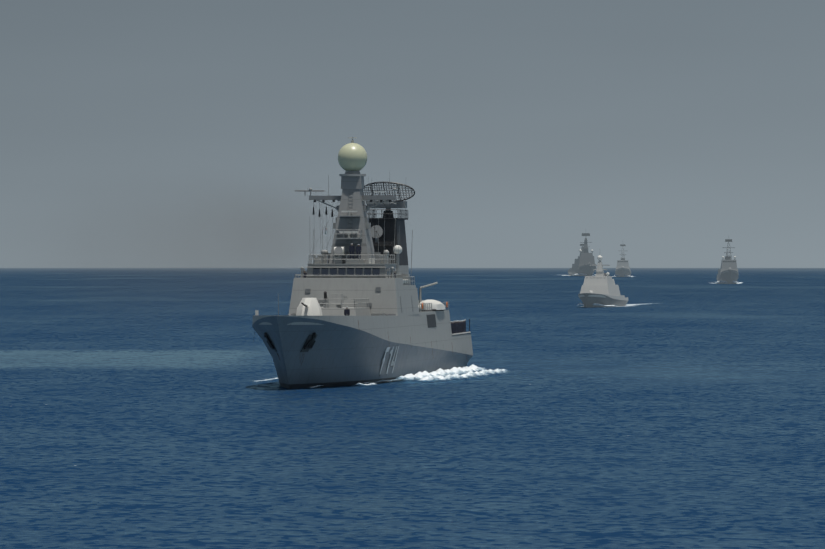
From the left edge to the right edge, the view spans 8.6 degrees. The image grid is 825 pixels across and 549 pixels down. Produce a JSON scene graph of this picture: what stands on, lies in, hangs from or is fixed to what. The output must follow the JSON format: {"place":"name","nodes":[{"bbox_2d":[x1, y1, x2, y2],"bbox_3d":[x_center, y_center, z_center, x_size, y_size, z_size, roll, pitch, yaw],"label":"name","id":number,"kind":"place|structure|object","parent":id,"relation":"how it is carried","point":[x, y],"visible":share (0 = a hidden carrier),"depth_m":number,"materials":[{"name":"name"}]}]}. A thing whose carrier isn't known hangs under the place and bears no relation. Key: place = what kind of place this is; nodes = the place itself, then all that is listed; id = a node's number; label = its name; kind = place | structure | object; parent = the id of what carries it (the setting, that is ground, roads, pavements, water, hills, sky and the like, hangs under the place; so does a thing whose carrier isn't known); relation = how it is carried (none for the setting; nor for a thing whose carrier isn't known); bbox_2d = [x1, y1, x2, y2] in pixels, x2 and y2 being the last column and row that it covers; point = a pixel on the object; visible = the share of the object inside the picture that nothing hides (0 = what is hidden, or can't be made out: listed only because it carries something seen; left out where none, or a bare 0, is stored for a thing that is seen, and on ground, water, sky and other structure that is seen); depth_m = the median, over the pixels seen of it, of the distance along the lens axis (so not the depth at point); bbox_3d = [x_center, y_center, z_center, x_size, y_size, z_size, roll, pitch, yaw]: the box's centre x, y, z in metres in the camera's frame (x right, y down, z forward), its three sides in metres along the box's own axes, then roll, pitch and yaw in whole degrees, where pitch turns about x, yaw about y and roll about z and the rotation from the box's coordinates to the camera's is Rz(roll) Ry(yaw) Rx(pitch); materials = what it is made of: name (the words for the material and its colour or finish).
{"place":"outdoors","nodes":[
{"label":"outdoors","id":0,"kind":"place"},
{"bbox_2d":[0,145,419,346],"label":"smoke","id":1,"kind":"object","parent":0,"point":[248,242],"depth_m":820.73,"materials":[{"name":"grey"}]},
{"bbox_2d":[0,268,824,548],"bbox_3d":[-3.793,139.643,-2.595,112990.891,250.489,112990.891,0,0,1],"label":"sea","id":2,"kind":"structure","parent":0,"point":[685,409],"depth_m":476.39,"materials":[{"name":"liquid"}]},
{"bbox_2d":[252,137,472,388],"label":"frigate","id":3,"kind":"object","parent":2,"relation":"on","point":[359,311],"visible":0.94,"depth_m":633.59,"materials":[{"name":"grey metal"}]},
{"bbox_2d":[253,364,517,387],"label":"wake foam","id":4,"kind":"object","parent":2,"relation":"on","point":[439,373],"visible":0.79,"depth_m":643.52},
{"bbox_2d":[568,233,595,275],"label":"warship","id":5,"kind":"object","parent":2,"relation":"on","point":[584,261],"visible":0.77,"depth_m":4421.15,"materials":[{"name":"grey metal"}]},
{"bbox_2d":[578,255,627,307],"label":"warship","id":6,"kind":"object","parent":2,"relation":"on","point":[600,287],"visible":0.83,"depth_m":1574.65,"materials":[{"name":"grey metal"}]},
{"bbox_2d":[576,303,651,306],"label":"wake foam","id":7,"kind":"object","parent":2,"relation":"on","point":[595,304],"visible":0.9,"depth_m":1571.28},
{"bbox_2d":[615,244,630,276],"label":"warship","id":8,"kind":"object","parent":2,"relation":"on","point":[622,269],"visible":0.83,"depth_m":4167.41,"materials":[{"name":"grey metal"}]},
{"bbox_2d":[716,239,738,283],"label":"warship","id":9,"kind":"object","parent":2,"relation":"on","point":[728,271],"visible":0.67,"depth_m":3000.61,"materials":[{"name":"grey metal"}]},
{"bbox_2d":[0,0,824,267],"label":"sky","id":10,"kind":"structure","parent":0,"point":[668,131],"materials":[{"name":"grey"}]}
]}

